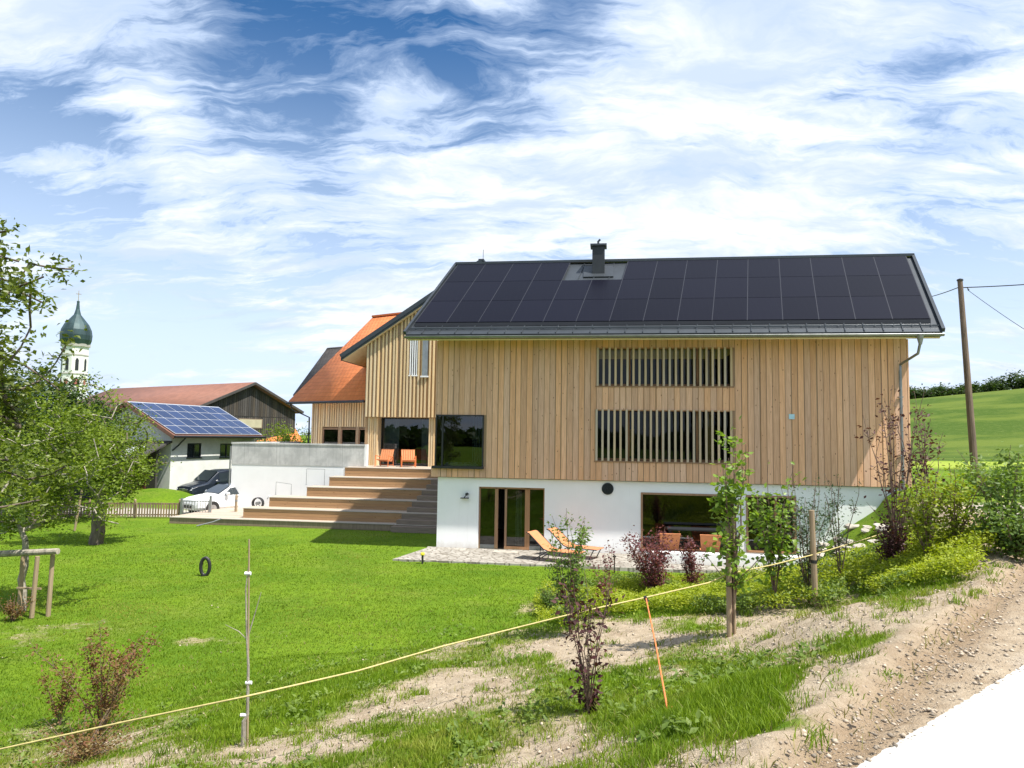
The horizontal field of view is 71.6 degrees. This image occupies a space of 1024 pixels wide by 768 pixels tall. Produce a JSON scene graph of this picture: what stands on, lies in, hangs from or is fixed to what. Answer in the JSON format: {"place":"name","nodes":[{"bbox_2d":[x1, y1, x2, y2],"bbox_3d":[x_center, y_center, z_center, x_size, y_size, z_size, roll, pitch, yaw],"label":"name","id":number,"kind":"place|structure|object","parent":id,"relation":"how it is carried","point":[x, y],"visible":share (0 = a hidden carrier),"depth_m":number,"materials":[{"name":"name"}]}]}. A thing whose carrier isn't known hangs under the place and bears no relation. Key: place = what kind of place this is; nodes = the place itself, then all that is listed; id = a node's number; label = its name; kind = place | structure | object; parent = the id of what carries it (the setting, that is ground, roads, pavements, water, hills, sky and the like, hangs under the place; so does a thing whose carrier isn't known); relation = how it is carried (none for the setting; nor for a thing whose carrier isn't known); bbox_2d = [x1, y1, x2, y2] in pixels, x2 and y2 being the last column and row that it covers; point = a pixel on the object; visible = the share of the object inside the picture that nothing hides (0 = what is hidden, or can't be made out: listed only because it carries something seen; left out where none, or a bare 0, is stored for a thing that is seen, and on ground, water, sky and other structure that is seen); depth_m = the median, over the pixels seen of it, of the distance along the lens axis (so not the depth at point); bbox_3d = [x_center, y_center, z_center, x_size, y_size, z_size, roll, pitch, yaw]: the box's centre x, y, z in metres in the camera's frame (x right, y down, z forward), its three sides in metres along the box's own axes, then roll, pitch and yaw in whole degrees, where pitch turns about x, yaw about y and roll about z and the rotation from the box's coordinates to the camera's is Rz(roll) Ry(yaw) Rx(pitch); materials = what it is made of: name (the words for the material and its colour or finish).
{"place":"outdoors","nodes":[
{"label":"outdoors","id":0,"kind":"place"},
{"bbox_2d":[1,491,25,532],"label":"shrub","id":1,"kind":"object","parent":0,"point":[20,513],"visible":0.16,"depth_m":29.08,"materials":[{"name":"green plant"}]},
{"bbox_2d":[0,388,1023,767],"bbox_3d":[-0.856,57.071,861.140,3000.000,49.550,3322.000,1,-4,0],"label":"ground","id":2,"kind":"structure","parent":0,"point":[998,416],"depth_m":11.75,"materials":[{"name":"green plant"}]},
{"bbox_2d":[0,593,39,621],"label":"shrub","id":3,"kind":"object","parent":2,"relation":"on","point":[11,613],"visible":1,"depth_m":15.60,"materials":[{"name":"red plant"}]},
{"bbox_2d":[0,548,59,617],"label":"trestle","id":4,"kind":"object","parent":2,"relation":"on","point":[51,552],"visible":0.86,"depth_m":16.07,"materials":[{"name":"brown wood"}]},
{"bbox_2d":[5,351,83,402],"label":"back tree","id":5,"kind":"object","parent":2,"relation":"on","point":[46,381],"visible":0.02,"depth_m":47.27,"materials":[{"name":"green plant"}]},
{"bbox_2d":[0,215,92,522],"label":"tree","id":6,"kind":"object","parent":2,"relation":"on","point":[13,413],"visible":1,"depth_m":12.01,"materials":[{"name":"green plant"}]},
{"bbox_2d":[0,369,103,506],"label":"dark tree","id":7,"kind":"object","parent":2,"relation":"on","point":[77,381],"visible":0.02,"depth_m":37.26,"materials":[{"name":"green plant"}]},
{"bbox_2d":[34,655,88,724],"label":"red shrub","id":8,"kind":"object","parent":2,"relation":"on","point":[65,699],"visible":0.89,"depth_m":9.71,"materials":[{"name":"brown plant"}]},
{"bbox_2d":[0,358,149,524],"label":"dark tree","id":9,"kind":"object","parent":2,"relation":"on","point":[86,401],"visible":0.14,"depth_m":32.81,"materials":[{"name":"green plant"}]},
{"bbox_2d":[60,294,92,399],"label":"church tower","id":10,"kind":"structure","parent":2,"relation":"on","point":[77,363],"depth_m":198.77,"materials":[{"name":"paint"}]},
{"bbox_2d":[0,371,155,611],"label":"young tree","id":11,"kind":"object","parent":2,"relation":"on","point":[75,433],"visible":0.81,"depth_m":16.85,"materials":[{"name":"green plant"}]},
{"bbox_2d":[73,490,82,530],"bbox_3d":[-18.241,5.360,29.837,0.314,1.811,0.110,1,-4,0],"label":"leaning stick","id":12,"kind":"object","parent":2,"relation":"on","point":[75,524],"visible":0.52,"depth_m":29.81,"materials":[{"name":"brown wood"}]},
{"bbox_2d":[0,499,180,517],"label":"picket fence","id":13,"kind":"object","parent":2,"relation":"on","point":[135,506],"visible":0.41,"depth_m":34.41,"materials":[{"name":"brown wood"}]},
{"bbox_2d":[25,623,163,735],"bbox_3d":[-5.140,3.818,9.077,1.101,1.503,1.608,-2,-5,31],"label":"red shrub","id":14,"kind":"object","parent":2,"relation":"on","point":[112,694],"visible":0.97,"depth_m":9.16,"materials":[{"name":"brown plant"}]},
{"bbox_2d":[32,701,156,766],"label":"brown shrub","id":15,"kind":"object","parent":2,"relation":"on","point":[86,751],"visible":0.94,"depth_m":7.61,"materials":[{"name":"red plant"}]},
{"bbox_2d":[23,402,181,544],"bbox_3d":[-15.287,3.433,26.671,4.280,5.504,4.409,0,-4,8],"label":"apple tree","id":16,"kind":"object","parent":2,"relation":"on","point":[96,537],"visible":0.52,"depth_m":26.31,"materials":[{"name":"green plant"}]},
{"bbox_2d":[67,440,172,500],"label":"lean to","id":17,"kind":"object","parent":2,"relation":"on","point":[153,482],"visible":0.03,"depth_m":42.57,"materials":[{"name":"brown wood"}]},
{"bbox_2d":[124,470,145,489],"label":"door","id":18,"kind":"structure","parent":17,"relation":"in","point":[143,486],"depth_m":42.67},
{"bbox_2d":[109,401,265,489],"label":"solar shed","id":19,"kind":"structure","parent":2,"relation":"on","point":[201,438],"depth_m":45.22,"materials":[{"name":"blue glass"}]},
{"bbox_2d":[186,443,201,458],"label":"window","id":20,"kind":"structure","parent":19,"relation":"in","point":[193,449],"depth_m":44.98,"materials":[{"name":"glass"}]},
{"bbox_2d":[219,443,231,457],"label":"window","id":21,"kind":"structure","parent":19,"relation":"in","point":[224,448],"depth_m":47.72,"materials":[{"name":"glass"}]},
{"bbox_2d":[77,382,303,441],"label":"old barn","id":22,"kind":"structure","parent":2,"relation":"on","point":[256,406],"depth_m":60.98,"materials":[{"name":"brown tile"}]},
{"bbox_2d":[238,418,262,427],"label":"window","id":23,"kind":"structure","parent":22,"relation":"in","point":[253,423],"depth_m":60.08,"materials":[{"name":"brown wood"}]},
{"bbox_2d":[180,496,211,514],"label":"metal gate","id":24,"kind":"structure","parent":2,"relation":"on","point":[182,501],"depth_m":34.64,"materials":[{"name":"silver metal"}]},
{"bbox_2d":[176,468,231,494],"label":"dark van","id":25,"kind":"object","parent":2,"relation":"on","point":[203,481],"visible":0.3,"depth_m":41.88,"materials":[{"name":"paint"}]},
{"bbox_2d":[199,556,211,576],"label":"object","id":26,"kind":"object","parent":2,"relation":"on","point":[208,560],"visible":0.98,"depth_m":20.79,"materials":[{"name":"black plastic"}]},
{"bbox_2d":[183,483,238,512],"bbox_3d":[-15.142,6.064,37.721,2.200,1.520,4.425,-2,-5,37],"label":"white car","id":27,"kind":"object","parent":2,"relation":"on","point":[223,495],"visible":0.4,"depth_m":36.66,"materials":[{"name":"paint"}]},
{"bbox_2d":[226,539,260,746],"bbox_3d":[-2.743,2.639,7.208,0.354,2.098,0.056,1,-4,0],"label":"bare sapling","id":28,"kind":"object","parent":2,"relation":"on","point":[244,734],"visible":0.94,"depth_m":7.19,"materials":[{"name":"brown plant"}]},
{"bbox_2d":[260,428,302,441],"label":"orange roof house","id":29,"kind":"structure","parent":2,"relation":"on","point":[297,437],"depth_m":62.98,"materials":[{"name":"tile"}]},
{"bbox_2d":[255,421,310,442],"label":"back tree","id":30,"kind":"object","parent":2,"relation":"on","point":[283,437],"visible":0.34,"depth_m":52.54,"materials":[{"name":"green plant"}]},
{"bbox_2d":[228,442,368,506],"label":"parapet wall","id":31,"kind":"structure","parent":2,"relation":"on","point":[262,470],"depth_m":37.08,"materials":[{"name":"white paint"}]},
{"bbox_2d":[169,465,437,530],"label":"terrace steps","id":32,"kind":"structure","parent":2,"relation":"on","point":[377,497],"depth_m":33.08,"materials":[{"name":"brown wood"}]},
{"bbox_2d":[252,497,263,505],"bbox_3d":[-13.081,6.144,36.574,0.598,0.609,0.300,0,-4,8],"label":"hose reel","id":33,"kind":"object","parent":32,"relation":"on","point":[259,502],"visible":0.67,"depth_m":36.52,"materials":[{"name":"black plastic"}]},
{"bbox_2d":[375,449,393,466],"bbox_3d":[-6.700,3.890,37.367,0.764,0.904,0.832,0,-4,14],"label":"terrace chair","id":34,"kind":"object","parent":32,"relation":"on","point":[388,455],"visible":0.97,"depth_m":37.62,"materials":[{"name":"orange wood"}]},
{"bbox_2d":[400,449,415,466],"bbox_3d":[-5.428,3.896,37.188,0.764,0.904,0.832,2,-4,-12],"label":"terrace chair","id":35,"kind":"object","parent":32,"relation":"on","point":[406,456],"visible":1,"depth_m":37.43,"materials":[{"name":"orange wood"}]},
{"bbox_2d":[293,346,342,395],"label":"dark roofed house","id":36,"kind":"structure","parent":2,"relation":"on","point":[328,354],"depth_m":49.78,"materials":[{"name":"tile"}]},
{"bbox_2d":[286,312,400,443],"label":"orange tiled wing","id":37,"kind":"structure","parent":2,"relation":"on","point":[332,390],"depth_m":41.92,"materials":[{"name":"orange tile"}]},
{"bbox_2d":[323,428,337,443],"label":"window","id":38,"kind":"structure","parent":37,"relation":"in","point":[330,435],"depth_m":41.82,"materials":[{"name":"black glass"}]},
{"bbox_2d":[341,428,355,443],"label":"window","id":39,"kind":"structure","parent":37,"relation":"in","point":[348,435],"depth_m":40.98,"materials":[{"name":"black glass"}]},
{"bbox_2d":[358,428,364,443],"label":"window","id":40,"kind":"structure","parent":37,"relation":"in","point":[361,431],"depth_m":40.38,"materials":[{"name":"black glass"}]},
{"bbox_2d":[339,250,484,466],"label":"timber gable house","id":41,"kind":"structure","parent":2,"relation":"on","point":[400,400],"depth_m":38.55,"materials":[{"name":"brown wood"}]},
{"bbox_2d":[408,341,417,375],"bbox_3d":[-5.315,-1.425,38.464,0.520,2.020,0.150,0,-4,8],"label":"window","id":42,"kind":"structure","parent":41,"relation":"in","point":[413,344],"depth_m":38.45,"materials":[{"name":"grey glass"}]},
{"bbox_2d":[391,479,437,533],"bbox_3d":[-3.286,5.331,32.938,2.346,2.563,5.307,-1,-5,21],"label":"side stair","id":43,"kind":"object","parent":2,"relation":"on","point":[430,493],"visible":0.38,"depth_m":31.53,"materials":[{"name":"brown wood"}]},
{"bbox_2d":[0,556,961,767],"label":"meadow weeds","id":44,"kind":"object","parent":2,"relation":"on","point":[665,723],"visible":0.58,"depth_m":6.98,"materials":[{"name":"green plant"}]},
{"bbox_2d":[0,503,980,767],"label":"meadow grass","id":45,"kind":"structure","parent":2,"relation":"on","point":[740,691],"depth_m":10.07,"materials":[{"name":"green plant"}]},
{"bbox_2d":[0,517,1017,767],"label":"grass tufts","id":46,"kind":"object","parent":2,"relation":"on","point":[412,693],"visible":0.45,"depth_m":6.63,"materials":[{"name":"green plant"}]},
{"bbox_2d":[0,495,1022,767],"bbox_3d":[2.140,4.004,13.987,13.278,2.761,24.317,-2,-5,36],"label":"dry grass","id":47,"kind":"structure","parent":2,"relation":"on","point":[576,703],"depth_m":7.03,"materials":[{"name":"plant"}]},
{"bbox_2d":[1,503,1023,767],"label":"gravel","id":48,"kind":"structure","parent":2,"relation":"on","point":[855,719],"depth_m":5.69,"materials":[{"name":"beige gravel"}]},
{"bbox_2d":[536,584,568,609],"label":"green shrub","id":49,"kind":"object","parent":2,"relation":"on","point":[545,595],"visible":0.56,"depth_m":16.84,"materials":[{"name":"green plant"}]},
{"bbox_2d":[542,508,593,635],"bbox_3d":[0.909,3.035,11.479,0.897,2.052,0.879,1,-4,0],"label":"green shrub","id":50,"kind":"object","parent":2,"relation":"on","point":[576,565],"visible":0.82,"depth_m":11.40,"materials":[{"name":"green plant"}]},
{"bbox_2d":[569,683,602,714],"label":"maroon sprig","id":51,"kind":"object","parent":2,"relation":"on","point":[594,696],"visible":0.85,"depth_m":6.47,"materials":[{"name":"purple plant"}]},
{"bbox_2d":[551,568,624,713],"bbox_3d":[0.697,2.341,6.383,0.700,1.352,0.718,1,-4,0],"label":"maroon shrub","id":52,"kind":"object","parent":2,"relation":"on","point":[588,690],"visible":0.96,"depth_m":6.45,"materials":[{"name":"purple plant"}]},
{"bbox_2d":[587,540,620,615],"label":"arching shrub","id":53,"kind":"object","parent":2,"relation":"on","point":[603,584],"visible":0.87,"depth_m":12.79,"materials":[{"name":"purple plant"}]},
{"bbox_2d":[617,524,681,589],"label":"purple bush","id":54,"kind":"object","parent":2,"relation":"on","point":[651,572],"visible":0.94,"depth_m":18.63,"materials":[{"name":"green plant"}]},
{"bbox_2d":[403,239,944,555],"bbox_3d":[6.592,0.442,28.688,20.205,12.680,9.073,0,-4,8],"label":"timber farmhouse","id":55,"kind":"object","parent":2,"relation":"on","point":[607,398],"visible":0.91,"depth_m":25.91,"materials":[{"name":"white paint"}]},
{"bbox_2d":[432,414,483,468],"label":"corner window","id":56,"kind":"structure","parent":55,"relation":"in","point":[459,439],"depth_m":26.62,"materials":[{"name":"black glass"}]},
{"bbox_2d":[478,487,544,549],"bbox_3d":[-0.009,4.990,26.452,2.470,2.280,0.140,0,-4,8],"label":"patio door","id":57,"kind":"structure","parent":55,"relation":"in","point":[524,507],"depth_m":26.43,"materials":[{"name":"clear glass"}]},
{"bbox_2d":[594,409,732,464],"bbox_3d":[5.461,1.904,25.722,4.940,1.910,0.355,0,-4,8],"label":"window","id":58,"kind":"structure","parent":55,"relation":"in","point":[627,429],"depth_m":25.59,"materials":[{"name":"black glass"}]},
{"bbox_2d":[595,347,733,387],"bbox_3d":[5.524,-0.589,25.904,4.930,1.450,0.355,0,-4,8],"label":"window","id":59,"kind":"structure","parent":55,"relation":"in","point":[698,384],"depth_m":25.78,"materials":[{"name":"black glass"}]},
{"bbox_2d":[641,492,731,551],"bbox_3d":[6.271,4.954,25.510,3.250,2.040,0.290,0,-4,8],"label":"picture window","id":60,"kind":"structure","parent":55,"relation":"in","point":[657,509],"depth_m":25.63,"materials":[{"name":"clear glass"}]},
{"bbox_2d":[746,495,796,553],"bbox_3d":[9.139,4.947,25.114,1.700,2.000,0.290,0,-4,8],"label":"picture window","id":61,"kind":"structure","parent":55,"relation":"in","point":[751,536],"depth_m":25.17,"materials":[{"name":"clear glass"}]},
{"bbox_2d":[673,535,711,587],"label":"purple bush","id":62,"kind":"object","parent":2,"relation":"on","point":[690,565],"visible":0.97,"depth_m":18.76,"materials":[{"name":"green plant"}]},
{"bbox_2d":[725,526,731,636],"bbox_3d":[2.801,2.643,9.167,0.076,1.587,0.071,1,-4,0],"label":"tree stake","id":63,"kind":"object","parent":2,"relation":"on","point":[729,607],"visible":0.77,"depth_m":9.14,"materials":[{"name":"brown wood"}]},
{"bbox_2d":[0,496,1002,749],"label":"boundary rope","id":64,"kind":"object","parent":63,"relation":"attached to","point":[384,662],"visible":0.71,"depth_m":6.71,"materials":[{"name":"yellow fabric"}]},
{"bbox_2d":[643,595,667,706],"bbox_3d":[1.395,2.547,6.936,0.076,0.297,3.065,0,-4,7],"label":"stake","id":65,"kind":"object","parent":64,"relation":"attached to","point":[646,599],"visible":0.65,"depth_m":6.72,"materials":[{"name":"orange wood"}]},
{"bbox_2d":[732,517,735,634],"bbox_3d":[2.879,2.577,9.209,0.046,1.681,0.040,1,-4,0],"label":"tree stake","id":66,"kind":"object","parent":2,"relation":"on","point":[734,600],"visible":0.56,"depth_m":9.18,"materials":[{"name":"brown wood"}]},
{"bbox_2d":[701,415,768,633],"bbox_3d":[2.797,1.822,9.280,0.781,2.874,0.873,2,-4,-13],"label":"young pear","id":67,"kind":"object","parent":2,"relation":"on","point":[731,494],"visible":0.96,"depth_m":9.18,"materials":[{"name":"green plant"}]},
{"bbox_2d":[532,523,1000,625],"bbox_3d":[4.975,4.007,15.701,9.061,3.013,13.441,1,-4,0],"label":"ground cover","id":68,"kind":"object","parent":2,"relation":"on","point":[968,550],"visible":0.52,"depth_m":11.91,"materials":[{"name":"green plant"}]},
{"bbox_2d":[742,462,806,606],"bbox_3d":[4.160,2.391,11.342,1.024,2.352,0.901,-1,-5,25],"label":"young pear","id":69,"kind":"object","parent":2,"relation":"on","point":[777,547],"visible":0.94,"depth_m":11.24,"materials":[{"name":"green plant"}]},
{"bbox_2d":[773,474,844,602],"bbox_3d":[4.778,2.486,11.502,1.088,2.102,1.109,-2,-5,32],"label":"grey shrub","id":70,"kind":"object","parent":2,"relation":"on","point":[805,570],"visible":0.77,"depth_m":11.43,"materials":[{"name":"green plant"}]},
{"bbox_2d":[809,510,818,606],"bbox_3d":[4.652,2.787,10.941,0.124,1.666,0.091,1,-4,0],"label":"tree stake","id":71,"kind":"object","parent":2,"relation":"on","point":[814,580],"visible":0.87,"depth_m":10.93,"materials":[{"name":"brown wood"}]},
{"bbox_2d":[819,473,863,586],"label":"grey shrub","id":72,"kind":"object","parent":2,"relation":"on","point":[838,539],"visible":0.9,"depth_m":11.91,"materials":[{"name":"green plant"}]},
{"bbox_2d":[844,523,858,529],"bbox_3d":[11.336,4.739,23.534,0.718,0.221,0.566,1,-4,-7],"label":"rubble stone","id":73,"kind":"object","parent":2,"relation":"on","point":[853,526],"visible":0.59,"depth_m":23.32,"materials":[{"name":"white stone"}]},
{"bbox_2d":[871,513,918,567],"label":"maroon bush","id":74,"kind":"object","parent":2,"relation":"on","point":[889,549],"visible":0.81,"depth_m":11.72,"materials":[{"name":"purple plant"}]},
{"bbox_2d":[855,385,944,564],"bbox_3d":[6.410,1.547,11.680,1.263,3.103,1.297,-3,-6,39],"label":"copper shrub","id":75,"kind":"object","parent":2,"relation":"on","point":[893,494],"visible":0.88,"depth_m":11.71,"materials":[{"name":"red plant"}]},
{"bbox_2d":[880,391,948,536],"bbox_3d":[6.894,1.472,11.869,1.028,2.764,1.252,1,-4,0],"label":"copper shrub","id":76,"kind":"object","parent":2,"relation":"on","point":[924,452],"visible":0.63,"depth_m":11.95,"materials":[{"name":"red plant"}]},
{"bbox_2d":[909,386,925,398],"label":"crest tree","id":77,"kind":"object","parent":2,"relation":"on","point":[917,394],"visible":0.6,"depth_m":170.10,"materials":[{"name":"green plant"}]},
{"bbox_2d":[891,463,956,556],"bbox_3d":[6.457,2.054,11.133,0.892,1.638,0.917,-2,-5,33],"label":"yellow shrub","id":78,"kind":"object","parent":2,"relation":"on","point":[919,527],"visible":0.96,"depth_m":11.03,"materials":[{"name":"green plant"}]},
{"bbox_2d":[915,384,949,397],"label":"crest tree","id":79,"kind":"object","parent":2,"relation":"on","point":[928,393],"visible":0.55,"depth_m":169.38,"materials":[{"name":"green plant"}]},
{"bbox_2d":[926,382,960,395],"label":"crest tree","id":80,"kind":"object","parent":2,"relation":"on","point":[942,393],"visible":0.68,"depth_m":169.80,"materials":[{"name":"green plant"}]},
{"bbox_2d":[943,385,964,394],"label":"crest tree","id":81,"kind":"object","parent":2,"relation":"on","point":[961,391],"visible":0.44,"depth_m":169.63,"materials":[{"name":"green plant"}]},
{"bbox_2d":[932,457,997,546],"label":"yellow shrub","id":82,"kind":"object","parent":2,"relation":"on","point":[954,522],"visible":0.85,"depth_m":10.99,"materials":[{"name":"green plant"}]},
{"bbox_2d":[957,278,978,477],"bbox_3d":[19.053,-0.060,29.653,0.486,9.028,1.183,-1,-5,25],"label":"utility pole","id":83,"kind":"object","parent":2,"relation":"on","point":[969,405],"visible":0.93,"depth_m":29.61,"materials":[{"name":"brown wood"}]},
{"bbox_2d":[963,284,1023,287],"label":"overhead wire","id":84,"kind":"object","parent":83,"relation":"attached to","point":[993,286],"visible":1,"depth_m":29.61,"materials":[{"name":"black metal"}]},
{"bbox_2d":[972,385,988,392],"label":"crest tree","id":85,"kind":"object","parent":2,"relation":"on","point":[977,389],"visible":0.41,"depth_m":169.89,"materials":[{"name":"green plant"}]},
{"bbox_2d":[944,454,1023,496],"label":"back shrub","id":86,"kind":"object","parent":2,"relation":"on","point":[987,472],"visible":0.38,"depth_m":22.54,"materials":[{"name":"green plant"}]},
{"bbox_2d":[972,380,999,391],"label":"crest tree","id":87,"kind":"object","parent":2,"relation":"on","point":[990,386],"visible":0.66,"depth_m":169.94,"materials":[{"name":"green plant"}]},
{"bbox_2d":[954,441,1023,551],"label":"edge bush","id":88,"kind":"object","parent":2,"relation":"on","point":[1018,471],"visible":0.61,"depth_m":11.09,"materials":[{"name":"green plant"}]},
{"bbox_2d":[959,495,1023,561],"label":"edge bush","id":89,"kind":"object","parent":2,"relation":"on","point":[1002,526],"visible":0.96,"depth_m":10.53,"materials":[{"name":"green plant"}]},
{"bbox_2d":[971,461,1023,492],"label":"back shrub","id":90,"kind":"object","parent":2,"relation":"on","point":[1022,491],"visible":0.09,"depth_m":24.16,"materials":[{"name":"green plant"}]},
{"bbox_2d":[981,372,1021,390],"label":"crest tree","id":91,"kind":"object","parent":2,"relation":"on","point":[1002,386],"visible":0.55,"depth_m":170.42,"materials":[{"name":"green plant"}]},
{"bbox_2d":[1004,368,1023,389],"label":"crest tree","id":92,"kind":"object","parent":2,"relation":"on","point":[1016,378],"visible":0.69,"depth_m":170.35,"materials":[{"name":"green plant"}]},
{"bbox_2d":[0,0,1023,434],"label":"sky","id":93,"kind":"structure","parent":0,"point":[240,187],"materials":[{"name":"blue"}]},
{"bbox_2d":[393,546,764,573],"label":"patio","id":94,"kind":"structure","parent":0,"point":[470,555],"depth_m":24.14,"materials":[{"name":"grey stone"}]},
{"bbox_2d":[492,550,518,553],"bbox_3d":[-0.226,6.040,25.541,0.900,0.025,0.500,0,-4,8],"label":"door mat","id":95,"kind":"object","parent":94,"relation":"on","point":[505,551],"depth_m":25.52,"materials":[{"name":"fabric"}]},
{"bbox_2d":[526,530,585,560],"bbox_3d":[1.475,5.502,23.949,1.906,0.938,0.716,-2,-5,30],"label":"sun lounger","id":96,"kind":"object","parent":94,"relation":"on","point":[538,537],"visible":0.73,"depth_m":24.10,"materials":[{"name":"fabric"}]},
{"bbox_2d":[546,527,603,559],"bbox_3d":[2.206,5.580,24.855,1.906,0.938,0.716,-2,-5,30],"label":"sun lounger","id":97,"kind":"object","parent":94,"relation":"on","point":[592,548],"visible":0.67,"depth_m":24.84,"materials":[{"name":"fabric"}]},
{"bbox_2d":[656,533,680,550],"bbox_3d":[5.414,5.601,24.597,0.720,0.930,0.753,1,-4,2],"label":"patio chair","id":98,"kind":"object","parent":94,"relation":"on","point":[675,537],"visible":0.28,"depth_m":24.31,"materials":[{"name":"wood"}]},
{"bbox_2d":[666,526,742,550],"bbox_3d":[6.682,5.575,24.743,2.500,1.040,0.700,0,-4,8],"label":"dining table","id":99,"kind":"object","parent":94,"relation":"on","point":[691,529],"visible":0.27,"depth_m":24.63,"materials":[{"name":"metal"}]},
{"bbox_2d":[698,534,721,552],"bbox_3d":[6.787,5.607,24.408,0.720,0.930,0.753,0,-4,8],"label":"patio chair","id":100,"kind":"object","parent":94,"relation":"on","point":[707,538],"visible":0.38,"depth_m":24.13,"materials":[{"name":"wood"}]},
{"bbox_2d":[645,551,805,566],"bbox_3d":[7.079,5.832,23.610,5.200,0.370,0.350,0,-4,8],"label":"garden ledge","id":101,"kind":"object","parent":94,"relation":"on","point":[714,560],"visible":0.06,"depth_m":23.51,"materials":[{"name":"white paint"}]},
{"bbox_2d":[856,665,1023,767],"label":"road","id":102,"kind":"structure","parent":0,"point":[984,728],"depth_m":3.91,"materials":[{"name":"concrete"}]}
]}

